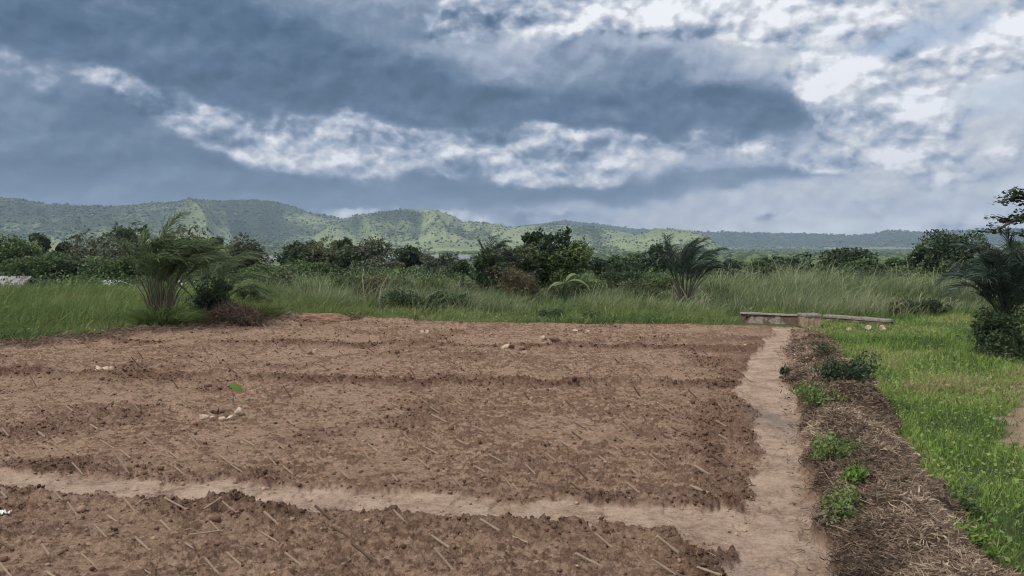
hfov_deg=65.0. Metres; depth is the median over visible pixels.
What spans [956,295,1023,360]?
bush
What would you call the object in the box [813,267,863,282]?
broadleaf tree
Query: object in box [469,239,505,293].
bush
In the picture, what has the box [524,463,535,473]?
stem cutting
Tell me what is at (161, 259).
palm
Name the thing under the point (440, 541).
stem cutting
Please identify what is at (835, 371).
bush
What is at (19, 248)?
broadleaf tree
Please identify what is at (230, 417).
stone
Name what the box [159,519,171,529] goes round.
stem cutting
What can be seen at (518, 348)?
stone
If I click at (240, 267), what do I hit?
broadleaf tree
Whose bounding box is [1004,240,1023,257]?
broadleaf tree
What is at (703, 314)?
field edge grass
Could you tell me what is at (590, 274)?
scrub
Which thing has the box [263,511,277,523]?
stem cutting
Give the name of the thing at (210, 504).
stem cutting
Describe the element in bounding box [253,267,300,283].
broadleaf tree
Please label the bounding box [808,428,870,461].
weed
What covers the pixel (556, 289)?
bush
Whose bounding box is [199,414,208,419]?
stone
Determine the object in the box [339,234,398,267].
broadleaf tree
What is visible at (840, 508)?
weed
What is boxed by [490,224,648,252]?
hills
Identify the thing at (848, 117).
sky
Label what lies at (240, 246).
broadleaf tree
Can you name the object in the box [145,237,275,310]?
palm
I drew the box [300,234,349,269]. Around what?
broadleaf tree
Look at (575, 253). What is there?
broadleaf tree
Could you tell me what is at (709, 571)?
stem cutting
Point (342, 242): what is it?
broadleaf tree
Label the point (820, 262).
broadleaf tree
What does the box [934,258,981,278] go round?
broadleaf tree
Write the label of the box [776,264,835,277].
broadleaf tree
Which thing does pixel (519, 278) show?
bush
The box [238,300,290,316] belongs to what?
grass tuft
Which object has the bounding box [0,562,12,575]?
stem cutting
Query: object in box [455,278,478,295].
bush
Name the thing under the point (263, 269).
broadleaf tree
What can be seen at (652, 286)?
bush
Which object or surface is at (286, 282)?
bush
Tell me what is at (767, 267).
broadleaf tree
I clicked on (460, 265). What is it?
broadleaf tree
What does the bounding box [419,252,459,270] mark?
broadleaf tree
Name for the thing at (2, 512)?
litter
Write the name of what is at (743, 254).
hillside trees
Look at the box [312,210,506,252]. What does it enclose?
hills
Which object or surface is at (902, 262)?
broadleaf tree
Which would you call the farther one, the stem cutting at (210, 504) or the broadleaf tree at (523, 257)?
the broadleaf tree at (523, 257)
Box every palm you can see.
[102,209,242,312]
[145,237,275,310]
[651,232,731,301]
[933,225,1023,329]
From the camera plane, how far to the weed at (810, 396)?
7.70 m
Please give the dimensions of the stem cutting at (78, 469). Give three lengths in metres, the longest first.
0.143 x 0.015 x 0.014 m
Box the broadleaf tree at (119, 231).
[92,221,149,281]
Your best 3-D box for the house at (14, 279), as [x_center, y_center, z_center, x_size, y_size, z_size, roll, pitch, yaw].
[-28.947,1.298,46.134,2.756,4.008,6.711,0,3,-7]
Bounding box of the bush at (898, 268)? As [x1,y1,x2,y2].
[889,264,944,281]
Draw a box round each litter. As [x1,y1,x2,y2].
[0,310,367,347]
[0,509,11,515]
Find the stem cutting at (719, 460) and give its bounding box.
[710,454,729,467]
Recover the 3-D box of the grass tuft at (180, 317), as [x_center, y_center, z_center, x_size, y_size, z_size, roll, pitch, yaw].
[-7.015,0.548,16.255,1.837,0.613,1.871,0,3,0]
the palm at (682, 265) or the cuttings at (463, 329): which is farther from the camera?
the palm at (682, 265)
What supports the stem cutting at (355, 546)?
on the field ground at (766, 544)
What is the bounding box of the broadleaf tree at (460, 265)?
[445,259,475,277]
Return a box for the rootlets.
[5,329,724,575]
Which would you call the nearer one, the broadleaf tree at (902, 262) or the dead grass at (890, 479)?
the dead grass at (890, 479)
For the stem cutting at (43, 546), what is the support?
on the field ground at (766, 544)
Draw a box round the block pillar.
[797,312,821,327]
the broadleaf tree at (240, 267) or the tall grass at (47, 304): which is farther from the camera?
the broadleaf tree at (240, 267)
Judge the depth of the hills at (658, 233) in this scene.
2264.16 m
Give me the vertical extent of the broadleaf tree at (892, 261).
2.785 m
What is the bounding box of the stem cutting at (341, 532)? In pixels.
[332,526,354,539]
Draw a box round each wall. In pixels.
[740,312,797,324]
[823,314,894,324]
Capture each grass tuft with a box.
[120,302,209,326]
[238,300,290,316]
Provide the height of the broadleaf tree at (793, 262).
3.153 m
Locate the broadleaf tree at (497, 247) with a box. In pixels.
[468,235,519,269]
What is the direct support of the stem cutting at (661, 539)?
on the field ground at (766, 544)
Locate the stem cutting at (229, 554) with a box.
[225,551,240,564]
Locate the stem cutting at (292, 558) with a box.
[284,551,300,564]
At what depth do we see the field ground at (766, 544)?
6.56 m
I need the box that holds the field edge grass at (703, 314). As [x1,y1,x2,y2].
[0,290,745,342]
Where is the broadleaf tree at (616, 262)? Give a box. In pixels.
[579,254,640,280]
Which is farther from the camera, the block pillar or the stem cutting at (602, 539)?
the block pillar
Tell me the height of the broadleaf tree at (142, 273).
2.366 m
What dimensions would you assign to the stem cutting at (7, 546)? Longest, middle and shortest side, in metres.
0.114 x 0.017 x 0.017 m
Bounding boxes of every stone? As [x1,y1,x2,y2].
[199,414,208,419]
[208,406,217,413]
[218,406,231,412]
[218,416,225,421]
[226,415,234,419]
[234,407,242,414]
[501,343,509,348]
[514,345,524,350]
[549,335,560,341]
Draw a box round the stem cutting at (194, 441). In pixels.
[188,432,200,446]
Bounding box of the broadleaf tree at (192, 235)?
[161,223,237,265]
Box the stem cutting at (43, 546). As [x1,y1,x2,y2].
[40,543,50,554]
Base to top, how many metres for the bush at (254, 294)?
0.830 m
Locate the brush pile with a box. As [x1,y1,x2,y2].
[201,293,273,326]
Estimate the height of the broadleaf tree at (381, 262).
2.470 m
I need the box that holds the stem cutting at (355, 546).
[351,542,377,562]
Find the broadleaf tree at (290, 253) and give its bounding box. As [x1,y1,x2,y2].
[272,240,318,265]
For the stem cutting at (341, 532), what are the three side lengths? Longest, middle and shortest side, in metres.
0.150 x 0.019 x 0.018 m
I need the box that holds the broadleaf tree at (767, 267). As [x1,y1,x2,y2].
[746,263,795,275]
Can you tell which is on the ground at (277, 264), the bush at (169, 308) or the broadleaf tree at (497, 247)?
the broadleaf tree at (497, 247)
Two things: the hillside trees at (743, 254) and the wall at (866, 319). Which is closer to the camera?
the wall at (866, 319)
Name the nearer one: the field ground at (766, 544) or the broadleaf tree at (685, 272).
the field ground at (766, 544)
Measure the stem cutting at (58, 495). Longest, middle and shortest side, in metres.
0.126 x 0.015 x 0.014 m
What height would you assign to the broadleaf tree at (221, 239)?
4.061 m
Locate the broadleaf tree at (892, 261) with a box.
[883,257,915,266]
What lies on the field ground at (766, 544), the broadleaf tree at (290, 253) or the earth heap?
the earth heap
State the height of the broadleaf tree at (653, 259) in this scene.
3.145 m
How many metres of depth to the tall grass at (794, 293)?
21.57 m
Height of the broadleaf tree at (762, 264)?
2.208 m
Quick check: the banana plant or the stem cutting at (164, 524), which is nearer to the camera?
the stem cutting at (164, 524)
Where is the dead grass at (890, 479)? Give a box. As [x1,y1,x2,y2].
[774,324,1023,575]
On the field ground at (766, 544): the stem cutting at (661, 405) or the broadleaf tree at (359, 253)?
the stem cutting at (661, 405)
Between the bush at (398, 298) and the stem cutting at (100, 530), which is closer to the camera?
the stem cutting at (100, 530)
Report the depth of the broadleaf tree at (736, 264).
65.79 m
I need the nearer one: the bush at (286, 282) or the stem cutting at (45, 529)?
the stem cutting at (45, 529)
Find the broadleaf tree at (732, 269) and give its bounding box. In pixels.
[705,263,765,283]
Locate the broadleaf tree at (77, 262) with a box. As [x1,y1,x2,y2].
[61,254,102,282]
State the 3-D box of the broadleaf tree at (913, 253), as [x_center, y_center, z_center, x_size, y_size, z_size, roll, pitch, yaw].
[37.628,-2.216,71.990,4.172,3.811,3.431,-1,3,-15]
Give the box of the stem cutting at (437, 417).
[431,414,446,421]
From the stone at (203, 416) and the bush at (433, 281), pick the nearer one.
the stone at (203, 416)
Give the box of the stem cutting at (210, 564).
[204,557,220,574]
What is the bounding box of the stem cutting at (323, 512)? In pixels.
[314,505,332,519]
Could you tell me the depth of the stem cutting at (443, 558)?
4.18 m
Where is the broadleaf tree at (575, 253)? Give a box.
[545,237,595,286]
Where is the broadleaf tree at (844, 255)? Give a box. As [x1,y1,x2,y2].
[819,247,880,268]
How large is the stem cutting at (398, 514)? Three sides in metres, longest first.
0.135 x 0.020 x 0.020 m
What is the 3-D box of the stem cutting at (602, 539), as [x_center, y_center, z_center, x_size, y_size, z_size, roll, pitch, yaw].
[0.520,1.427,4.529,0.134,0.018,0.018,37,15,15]
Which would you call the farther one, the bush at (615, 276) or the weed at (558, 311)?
the bush at (615, 276)
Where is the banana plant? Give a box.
[547,273,589,305]
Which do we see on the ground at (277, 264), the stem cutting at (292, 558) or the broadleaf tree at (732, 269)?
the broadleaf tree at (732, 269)
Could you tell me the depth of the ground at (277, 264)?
715.19 m
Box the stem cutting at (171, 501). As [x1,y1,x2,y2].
[163,497,184,508]
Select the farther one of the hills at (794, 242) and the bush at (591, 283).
the hills at (794, 242)
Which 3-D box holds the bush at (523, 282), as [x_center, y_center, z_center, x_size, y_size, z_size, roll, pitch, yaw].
[0.252,-0.192,23.615,1.543,1.352,1.628,1,3,26]
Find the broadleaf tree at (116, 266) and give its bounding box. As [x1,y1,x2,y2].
[75,255,139,283]
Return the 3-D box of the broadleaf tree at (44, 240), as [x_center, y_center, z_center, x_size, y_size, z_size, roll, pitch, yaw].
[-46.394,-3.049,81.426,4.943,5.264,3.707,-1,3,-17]
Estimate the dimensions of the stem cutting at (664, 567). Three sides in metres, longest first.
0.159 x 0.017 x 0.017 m
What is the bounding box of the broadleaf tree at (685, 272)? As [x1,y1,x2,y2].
[662,266,711,278]
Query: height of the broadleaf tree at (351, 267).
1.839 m
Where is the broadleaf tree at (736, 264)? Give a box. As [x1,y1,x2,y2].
[700,258,746,273]
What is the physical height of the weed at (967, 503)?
0.273 m
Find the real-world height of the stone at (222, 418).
0.055 m
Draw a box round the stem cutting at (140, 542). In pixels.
[134,536,151,550]
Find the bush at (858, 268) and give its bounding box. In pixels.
[850,263,909,279]
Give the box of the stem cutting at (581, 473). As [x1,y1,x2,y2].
[576,468,588,479]
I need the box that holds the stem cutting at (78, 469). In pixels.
[71,462,83,475]
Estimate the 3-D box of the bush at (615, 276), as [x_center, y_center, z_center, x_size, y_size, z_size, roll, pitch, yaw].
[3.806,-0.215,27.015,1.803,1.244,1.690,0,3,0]
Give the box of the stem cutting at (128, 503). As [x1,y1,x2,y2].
[122,496,135,510]
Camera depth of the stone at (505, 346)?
13.33 m
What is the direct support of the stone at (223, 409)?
on the field ground at (766, 544)
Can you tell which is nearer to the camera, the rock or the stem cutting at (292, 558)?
the stem cutting at (292, 558)
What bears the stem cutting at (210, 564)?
on the field ground at (766, 544)
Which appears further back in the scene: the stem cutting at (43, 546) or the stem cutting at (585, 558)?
the stem cutting at (43, 546)
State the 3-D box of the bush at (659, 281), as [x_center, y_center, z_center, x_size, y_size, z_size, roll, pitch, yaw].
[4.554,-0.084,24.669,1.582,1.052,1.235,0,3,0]
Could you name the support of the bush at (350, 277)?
on the field ground at (766, 544)
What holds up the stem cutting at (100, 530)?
on the field ground at (766, 544)
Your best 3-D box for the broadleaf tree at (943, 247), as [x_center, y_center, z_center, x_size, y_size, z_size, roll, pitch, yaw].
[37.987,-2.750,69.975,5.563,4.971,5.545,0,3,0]
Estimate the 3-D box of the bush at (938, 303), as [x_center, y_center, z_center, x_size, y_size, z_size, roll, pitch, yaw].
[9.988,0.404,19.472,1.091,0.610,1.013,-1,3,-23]
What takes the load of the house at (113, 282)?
on the ground at (277, 264)
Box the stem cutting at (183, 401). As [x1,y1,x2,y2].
[175,394,192,408]
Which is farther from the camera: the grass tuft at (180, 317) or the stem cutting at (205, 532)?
the grass tuft at (180, 317)
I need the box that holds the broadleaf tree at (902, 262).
[898,257,916,269]
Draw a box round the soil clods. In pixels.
[0,315,765,575]
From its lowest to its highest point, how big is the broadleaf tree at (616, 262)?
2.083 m
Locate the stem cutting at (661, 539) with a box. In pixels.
[656,535,678,553]
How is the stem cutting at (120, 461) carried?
on the field ground at (766, 544)
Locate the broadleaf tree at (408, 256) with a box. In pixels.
[391,245,423,268]
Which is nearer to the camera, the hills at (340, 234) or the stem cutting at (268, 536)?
the stem cutting at (268, 536)
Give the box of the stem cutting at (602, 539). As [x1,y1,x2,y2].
[595,533,612,546]
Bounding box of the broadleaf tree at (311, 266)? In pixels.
[285,258,335,281]
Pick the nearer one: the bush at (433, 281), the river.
the bush at (433, 281)
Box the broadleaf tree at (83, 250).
[61,225,116,259]
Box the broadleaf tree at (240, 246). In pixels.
[226,232,274,266]
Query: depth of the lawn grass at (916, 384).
8.87 m
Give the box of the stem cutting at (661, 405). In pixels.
[657,402,671,412]
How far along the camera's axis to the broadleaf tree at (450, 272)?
49.51 m
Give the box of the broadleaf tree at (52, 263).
[0,249,73,283]
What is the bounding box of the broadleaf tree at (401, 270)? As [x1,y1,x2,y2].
[368,264,426,279]
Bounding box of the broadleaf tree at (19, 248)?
[0,230,44,275]
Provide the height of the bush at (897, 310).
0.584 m
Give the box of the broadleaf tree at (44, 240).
[28,233,76,258]
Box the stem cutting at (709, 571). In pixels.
[697,566,721,575]
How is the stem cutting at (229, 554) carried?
on the field ground at (766, 544)
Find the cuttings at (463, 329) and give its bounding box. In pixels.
[138,318,762,343]
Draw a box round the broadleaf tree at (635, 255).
[619,252,649,274]
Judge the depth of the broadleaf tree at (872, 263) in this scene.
72.02 m
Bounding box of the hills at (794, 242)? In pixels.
[515,221,1023,248]
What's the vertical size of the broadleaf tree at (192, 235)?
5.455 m
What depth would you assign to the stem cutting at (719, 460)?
6.12 m
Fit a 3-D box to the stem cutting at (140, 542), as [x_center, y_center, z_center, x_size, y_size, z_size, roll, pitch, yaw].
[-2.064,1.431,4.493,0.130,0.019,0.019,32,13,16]
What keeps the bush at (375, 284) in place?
on the field ground at (766, 544)
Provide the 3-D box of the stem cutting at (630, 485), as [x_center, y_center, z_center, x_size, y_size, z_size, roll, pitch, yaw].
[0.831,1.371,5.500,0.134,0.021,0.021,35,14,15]
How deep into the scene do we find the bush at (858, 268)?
65.97 m
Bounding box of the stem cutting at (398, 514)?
[393,509,406,522]
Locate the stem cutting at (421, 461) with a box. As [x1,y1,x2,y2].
[416,457,430,468]
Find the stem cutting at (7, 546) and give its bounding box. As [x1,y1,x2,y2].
[0,541,14,550]
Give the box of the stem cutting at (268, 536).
[260,531,276,541]
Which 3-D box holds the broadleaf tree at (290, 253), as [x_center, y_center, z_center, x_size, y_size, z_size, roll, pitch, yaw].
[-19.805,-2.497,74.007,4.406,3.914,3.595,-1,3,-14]
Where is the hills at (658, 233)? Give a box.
[608,229,724,252]
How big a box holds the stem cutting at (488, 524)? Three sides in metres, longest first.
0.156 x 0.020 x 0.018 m
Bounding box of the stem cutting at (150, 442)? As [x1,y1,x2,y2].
[143,435,156,447]
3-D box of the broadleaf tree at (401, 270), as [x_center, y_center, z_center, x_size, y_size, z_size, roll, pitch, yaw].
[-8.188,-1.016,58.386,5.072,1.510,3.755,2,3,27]
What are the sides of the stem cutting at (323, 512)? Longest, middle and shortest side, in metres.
0.186 x 0.019 x 0.019 m
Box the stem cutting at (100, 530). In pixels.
[93,523,106,536]
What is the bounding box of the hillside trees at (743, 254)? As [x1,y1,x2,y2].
[0,196,1023,265]
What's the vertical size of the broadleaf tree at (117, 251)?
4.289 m
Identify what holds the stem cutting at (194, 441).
on the field ground at (766, 544)
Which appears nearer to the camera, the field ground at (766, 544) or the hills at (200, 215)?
the field ground at (766, 544)
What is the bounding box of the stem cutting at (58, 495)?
[52,490,62,499]
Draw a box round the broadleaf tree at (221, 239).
[205,236,224,268]
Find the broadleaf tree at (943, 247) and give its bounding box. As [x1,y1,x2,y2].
[911,228,990,272]
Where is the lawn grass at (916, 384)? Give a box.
[752,301,1023,575]
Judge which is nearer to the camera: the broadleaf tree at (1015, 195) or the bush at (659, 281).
the broadleaf tree at (1015, 195)
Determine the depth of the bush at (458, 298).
20.49 m
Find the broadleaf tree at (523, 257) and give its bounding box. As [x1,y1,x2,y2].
[493,243,537,274]
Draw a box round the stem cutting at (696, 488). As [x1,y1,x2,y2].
[690,484,708,493]
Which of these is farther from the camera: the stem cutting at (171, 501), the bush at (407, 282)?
the bush at (407, 282)
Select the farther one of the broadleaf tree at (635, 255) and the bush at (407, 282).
the broadleaf tree at (635, 255)
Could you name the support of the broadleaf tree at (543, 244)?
on the ground at (277, 264)
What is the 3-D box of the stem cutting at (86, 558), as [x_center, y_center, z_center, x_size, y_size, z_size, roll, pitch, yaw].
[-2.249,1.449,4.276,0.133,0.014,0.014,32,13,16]
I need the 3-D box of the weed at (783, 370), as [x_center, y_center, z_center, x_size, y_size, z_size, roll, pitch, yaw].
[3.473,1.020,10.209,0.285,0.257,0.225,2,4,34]
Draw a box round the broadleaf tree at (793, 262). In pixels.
[748,252,814,269]
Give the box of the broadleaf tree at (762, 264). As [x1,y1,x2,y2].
[745,259,772,266]
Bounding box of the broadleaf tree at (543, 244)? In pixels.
[515,226,571,290]
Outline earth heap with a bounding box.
[293,313,354,321]
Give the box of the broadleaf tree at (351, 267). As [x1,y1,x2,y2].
[317,260,377,279]
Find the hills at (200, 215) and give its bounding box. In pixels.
[0,199,338,250]
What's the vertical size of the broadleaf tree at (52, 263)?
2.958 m
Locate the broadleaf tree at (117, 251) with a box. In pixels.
[94,235,147,280]
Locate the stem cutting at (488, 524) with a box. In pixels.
[479,518,499,529]
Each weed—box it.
[537,308,564,318]
[576,306,604,319]
[779,364,796,378]
[788,377,852,406]
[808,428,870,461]
[810,334,842,355]
[812,472,867,525]
[840,455,871,485]
[925,477,985,518]
[949,511,1008,558]
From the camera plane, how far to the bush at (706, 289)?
23.54 m
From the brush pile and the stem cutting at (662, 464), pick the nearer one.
the stem cutting at (662, 464)
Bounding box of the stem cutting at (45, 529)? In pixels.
[41,526,50,535]
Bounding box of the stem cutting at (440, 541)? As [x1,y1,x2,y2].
[431,534,449,547]
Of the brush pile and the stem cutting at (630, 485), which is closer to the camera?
the stem cutting at (630, 485)
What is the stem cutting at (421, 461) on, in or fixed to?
on the field ground at (766, 544)
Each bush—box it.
[141,303,185,318]
[181,272,237,312]
[234,283,271,305]
[264,271,296,288]
[297,281,337,293]
[326,268,366,290]
[353,272,387,301]
[373,286,450,313]
[377,273,415,290]
[414,271,455,291]
[444,289,475,309]
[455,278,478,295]
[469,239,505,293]
[490,260,541,301]
[498,265,540,295]
[539,275,582,300]
[567,271,607,296]
[599,263,643,290]
[617,277,667,299]
[637,270,684,295]
[700,279,733,300]
[810,345,881,384]
[850,263,909,279]
[884,298,908,315]
[889,264,944,281]
[900,294,953,314]
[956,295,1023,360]
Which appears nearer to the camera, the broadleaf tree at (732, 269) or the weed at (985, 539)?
the weed at (985, 539)
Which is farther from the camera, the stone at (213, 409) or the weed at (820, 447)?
the stone at (213, 409)
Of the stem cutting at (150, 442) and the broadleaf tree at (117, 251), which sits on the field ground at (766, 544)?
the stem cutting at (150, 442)
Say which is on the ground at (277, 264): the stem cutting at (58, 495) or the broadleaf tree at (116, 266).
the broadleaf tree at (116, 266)
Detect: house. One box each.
[0,276,43,286]
[94,280,127,285]
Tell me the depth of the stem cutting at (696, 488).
5.42 m
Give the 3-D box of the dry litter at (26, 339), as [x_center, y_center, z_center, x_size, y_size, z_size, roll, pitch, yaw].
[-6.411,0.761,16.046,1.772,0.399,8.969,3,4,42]
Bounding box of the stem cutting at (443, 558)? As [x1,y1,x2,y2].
[434,548,452,569]
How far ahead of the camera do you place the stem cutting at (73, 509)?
5.11 m
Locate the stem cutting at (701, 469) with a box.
[694,465,710,473]
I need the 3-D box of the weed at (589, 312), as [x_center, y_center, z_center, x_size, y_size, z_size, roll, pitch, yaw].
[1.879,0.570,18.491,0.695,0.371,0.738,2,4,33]
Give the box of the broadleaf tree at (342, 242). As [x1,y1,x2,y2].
[330,237,352,249]
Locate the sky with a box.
[0,0,1023,235]
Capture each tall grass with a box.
[0,275,368,341]
[200,252,1023,316]
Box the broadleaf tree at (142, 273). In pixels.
[136,260,211,278]
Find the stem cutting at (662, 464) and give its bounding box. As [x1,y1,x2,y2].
[650,454,667,467]
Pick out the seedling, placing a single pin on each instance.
(236, 386)
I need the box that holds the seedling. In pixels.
[230,383,242,400]
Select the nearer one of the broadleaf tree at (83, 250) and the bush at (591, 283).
the bush at (591, 283)
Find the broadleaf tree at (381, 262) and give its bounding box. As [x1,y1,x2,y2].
[361,254,405,271]
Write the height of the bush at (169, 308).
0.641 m
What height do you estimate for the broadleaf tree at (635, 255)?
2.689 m
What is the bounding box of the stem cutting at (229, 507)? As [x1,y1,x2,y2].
[221,501,238,514]
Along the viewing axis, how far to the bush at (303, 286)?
22.99 m
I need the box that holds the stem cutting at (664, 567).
[653,559,675,574]
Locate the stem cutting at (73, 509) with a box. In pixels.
[67,501,77,515]
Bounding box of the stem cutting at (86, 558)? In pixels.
[80,552,94,564]
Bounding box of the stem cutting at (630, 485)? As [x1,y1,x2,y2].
[625,481,639,492]
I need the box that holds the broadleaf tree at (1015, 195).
[972,186,1023,240]
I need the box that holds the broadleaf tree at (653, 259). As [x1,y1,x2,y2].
[636,243,676,276]
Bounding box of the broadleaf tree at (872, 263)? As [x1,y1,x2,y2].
[842,258,879,270]
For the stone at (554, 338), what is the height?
0.152 m
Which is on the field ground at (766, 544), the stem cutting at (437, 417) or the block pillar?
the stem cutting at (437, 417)
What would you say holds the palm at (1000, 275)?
on the field ground at (766, 544)
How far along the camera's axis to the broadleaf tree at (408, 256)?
82.63 m
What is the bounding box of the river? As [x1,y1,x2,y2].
[22,255,480,258]
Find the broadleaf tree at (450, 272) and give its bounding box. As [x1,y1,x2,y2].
[411,266,464,284]
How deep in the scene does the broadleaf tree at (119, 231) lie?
73.41 m
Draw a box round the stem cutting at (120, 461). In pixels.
[114,452,128,472]
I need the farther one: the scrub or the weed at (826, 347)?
the scrub
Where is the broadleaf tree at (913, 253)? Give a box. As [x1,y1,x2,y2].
[905,245,939,271]
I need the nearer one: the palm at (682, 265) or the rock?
the rock
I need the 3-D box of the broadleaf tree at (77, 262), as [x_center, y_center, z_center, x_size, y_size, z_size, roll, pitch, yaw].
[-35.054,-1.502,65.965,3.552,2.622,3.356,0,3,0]
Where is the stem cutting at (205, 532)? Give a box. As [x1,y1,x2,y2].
[189,530,220,535]
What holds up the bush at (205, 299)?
on the field ground at (766, 544)
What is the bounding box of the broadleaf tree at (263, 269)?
[230,262,295,283]
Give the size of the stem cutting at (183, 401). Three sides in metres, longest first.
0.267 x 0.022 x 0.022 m
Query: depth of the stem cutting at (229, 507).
5.06 m
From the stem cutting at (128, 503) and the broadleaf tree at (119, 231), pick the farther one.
the broadleaf tree at (119, 231)
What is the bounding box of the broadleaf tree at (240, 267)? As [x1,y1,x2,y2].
[199,262,248,280]
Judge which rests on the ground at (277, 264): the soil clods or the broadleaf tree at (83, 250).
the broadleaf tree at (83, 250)
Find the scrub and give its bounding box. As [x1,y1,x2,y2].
[0,255,979,289]
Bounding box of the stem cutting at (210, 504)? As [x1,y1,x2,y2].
[202,496,221,509]
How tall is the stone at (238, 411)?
0.086 m
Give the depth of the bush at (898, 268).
55.14 m
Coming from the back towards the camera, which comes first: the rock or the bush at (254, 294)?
the bush at (254, 294)
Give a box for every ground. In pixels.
[0,304,1023,575]
[3,249,912,289]
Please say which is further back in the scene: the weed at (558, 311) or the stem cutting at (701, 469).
the weed at (558, 311)
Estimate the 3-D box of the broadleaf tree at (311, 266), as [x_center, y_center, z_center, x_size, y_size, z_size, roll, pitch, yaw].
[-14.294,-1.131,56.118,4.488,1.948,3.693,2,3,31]
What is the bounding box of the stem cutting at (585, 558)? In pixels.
[575,552,601,566]
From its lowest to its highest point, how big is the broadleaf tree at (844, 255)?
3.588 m
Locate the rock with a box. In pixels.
[879,325,885,330]
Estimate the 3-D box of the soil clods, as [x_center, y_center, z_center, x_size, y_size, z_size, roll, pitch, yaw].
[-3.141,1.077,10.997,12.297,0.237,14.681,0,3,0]
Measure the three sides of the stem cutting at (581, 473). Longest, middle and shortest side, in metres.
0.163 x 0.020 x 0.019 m
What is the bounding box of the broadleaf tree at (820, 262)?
[804,259,832,267]

